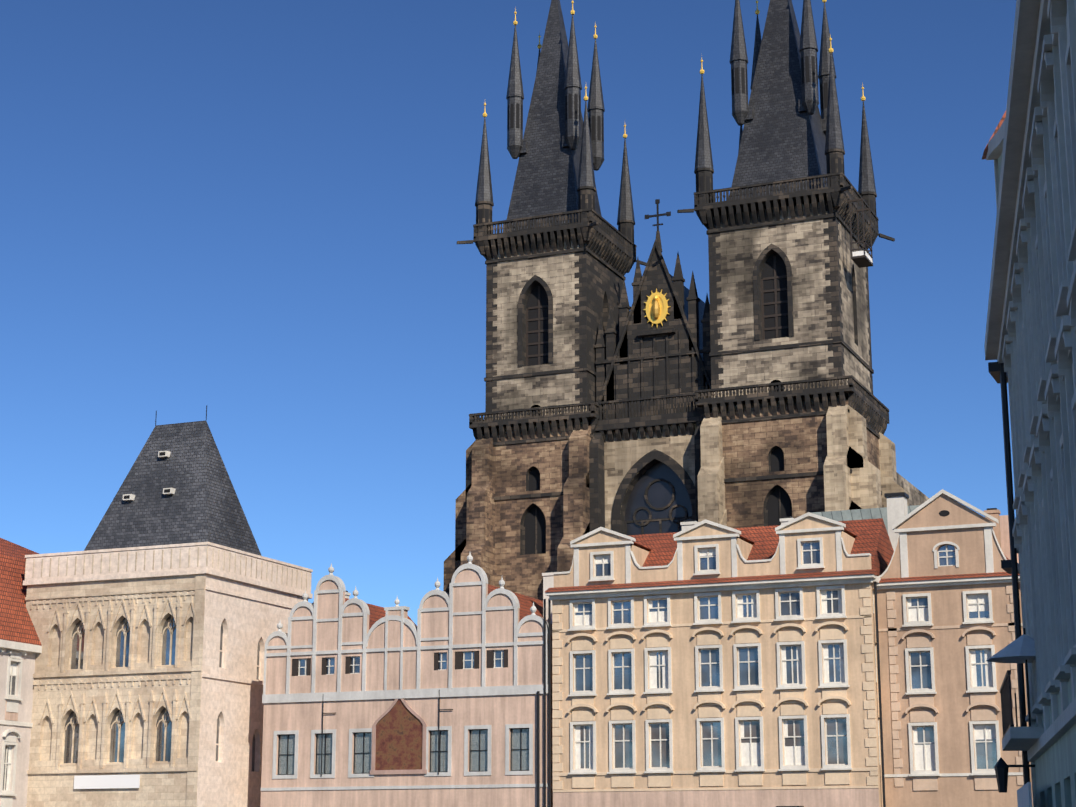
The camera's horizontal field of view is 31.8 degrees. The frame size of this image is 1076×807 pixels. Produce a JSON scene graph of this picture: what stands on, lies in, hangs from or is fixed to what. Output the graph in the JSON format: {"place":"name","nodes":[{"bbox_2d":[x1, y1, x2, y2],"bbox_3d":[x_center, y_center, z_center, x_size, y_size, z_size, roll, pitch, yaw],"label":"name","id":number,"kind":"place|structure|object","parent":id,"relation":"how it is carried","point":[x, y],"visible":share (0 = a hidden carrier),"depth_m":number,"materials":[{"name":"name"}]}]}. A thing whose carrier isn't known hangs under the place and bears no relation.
{"place":"outdoors","nodes":[
{"label":"outdoors","id":0,"kind":"place"},
{"bbox_2d":[0,538,41,806],"bbox_3d":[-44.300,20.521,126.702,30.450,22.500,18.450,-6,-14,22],"label":"building","id":1,"kind":"structure","parent":0,"point":[20,645],"depth_m":117.63,"materials":[{"name":"white stone"}]},
{"bbox_2d":[0,0,1015,624],"label":"sky","id":2,"kind":"structure","parent":0,"point":[255,213],"materials":[{"name":"blue"}]},
{"bbox_2d":[877,489,1032,806],"bbox_3d":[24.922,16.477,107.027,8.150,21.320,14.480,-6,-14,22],"label":"building","id":3,"kind":"structure","parent":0,"point":[946,627],"depth_m":101.45,"materials":[{"name":"beige paint"}]},
{"bbox_2d":[999,515,1018,562],"bbox_3d":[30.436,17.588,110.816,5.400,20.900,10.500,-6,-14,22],"label":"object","id":4,"kind":"structure","parent":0,"point":[1004,533],"depth_m":108.86,"materials":[{"name":"beige paint"}]},
{"bbox_2d":[984,0,1075,806],"bbox_3d":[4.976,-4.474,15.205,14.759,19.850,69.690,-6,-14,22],"label":"house","id":5,"kind":"structure","parent":0,"point":[1030,339],"depth_m":34.46,"materials":[{"name":"grey paint"}]},
{"bbox_2d":[982,111,1005,158],"bbox_3d":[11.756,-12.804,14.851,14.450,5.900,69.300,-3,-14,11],"label":"roof","id":6,"kind":"structure","parent":5,"relation":"on","point":[994,133],"depth_m":47.87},
{"bbox_2d":[986,635,1035,806],"bbox_3d":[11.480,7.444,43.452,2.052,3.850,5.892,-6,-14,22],"label":"awning","id":7,"kind":"object","parent":5,"relation":"attached to","point":[1020,649],"depth_m":41.73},
{"label":"cobbled ground","id":8,"kind":"object","parent":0,"visible":0},
{"bbox_2d":[23,542,312,806],"bbox_3d":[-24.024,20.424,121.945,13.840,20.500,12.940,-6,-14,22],"label":"wall","id":9,"kind":"structure","parent":8,"relation":"on","point":[248,612],"depth_m":117.94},
{"bbox_2d":[74,775,139,788],"bbox_3d":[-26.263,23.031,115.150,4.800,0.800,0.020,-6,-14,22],"label":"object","id":10,"kind":"object","parent":9,"relation":"attached to","point":[103,781],"visible":1,"depth_m":115.15,"materials":[{"name":"white"}]},
{"bbox_2d":[84,420,261,555],"bbox_3d":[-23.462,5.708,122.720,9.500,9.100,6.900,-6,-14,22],"label":"roof","id":11,"kind":"structure","parent":9,"relation":"on","point":[202,503],"depth_m":120.95,"materials":[{"name":"grey tile"}]},
{"bbox_2d":[123,451,175,500],"bbox_3d":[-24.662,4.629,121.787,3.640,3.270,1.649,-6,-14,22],"label":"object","id":12,"kind":"structure","parent":11,"relation":"attached to","point":[172,490],"depth_m":121.33,"materials":[{"name":"white metal"}]},
{"bbox_2d":[124,452,169,498],"bbox_3d":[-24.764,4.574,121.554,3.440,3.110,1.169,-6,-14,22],"label":"dormer window","id":13,"kind":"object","parent":12,"relation":"attached to","point":[165,490],"visible":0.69,"depth_m":121.25,"materials":[{"name":"black"}]},
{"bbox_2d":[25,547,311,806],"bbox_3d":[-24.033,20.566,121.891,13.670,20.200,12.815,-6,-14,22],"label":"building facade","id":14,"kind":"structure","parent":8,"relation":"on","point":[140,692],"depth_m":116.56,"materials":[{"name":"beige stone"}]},
{"bbox_2d":[64,615,259,771],"bbox_3d":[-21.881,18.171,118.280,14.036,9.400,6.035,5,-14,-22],"label":"windows","id":15,"kind":"structure","parent":14,"relation":"attached to","point":[115,729],"depth_m":116.64,"materials":[{"name":"grey glass"}]},
{"bbox_2d":[260,553,557,806],"bbox_3d":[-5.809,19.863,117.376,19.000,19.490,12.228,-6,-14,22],"label":"building","id":16,"kind":"structure","parent":8,"relation":"on","point":[440,703],"depth_m":112.22,"materials":[{"name":"pink paint"}]},
{"bbox_2d":[443,0,646,600],"bbox_3d":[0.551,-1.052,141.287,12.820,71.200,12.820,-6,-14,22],"label":"church tower","id":17,"kind":"structure","parent":8,"relation":"on","point":[559,253],"depth_m":138.99,"materials":[{"name":"black stone"}]},
{"bbox_2d":[544,492,919,806],"bbox_3d":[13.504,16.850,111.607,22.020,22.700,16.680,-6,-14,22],"label":"building","id":18,"kind":"structure","parent":8,"relation":"on","point":[704,663],"depth_m":105.31,"materials":[{"name":"beige paint"}]},
{"bbox_2d":[588,199,929,535],"bbox_3d":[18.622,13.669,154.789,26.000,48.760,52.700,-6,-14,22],"label":"church facade","id":19,"kind":"structure","parent":8,"relation":"on","point":[653,370],"depth_m":134.96,"materials":[{"name":"black stone"}]},
{"bbox_2d":[677,0,908,527],"bbox_3d":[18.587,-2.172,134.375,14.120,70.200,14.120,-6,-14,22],"label":"church tower","id":20,"kind":"structure","parent":8,"relation":"on","point":[795,422],"depth_m":132.30,"materials":[{"name":"black stone"}]},
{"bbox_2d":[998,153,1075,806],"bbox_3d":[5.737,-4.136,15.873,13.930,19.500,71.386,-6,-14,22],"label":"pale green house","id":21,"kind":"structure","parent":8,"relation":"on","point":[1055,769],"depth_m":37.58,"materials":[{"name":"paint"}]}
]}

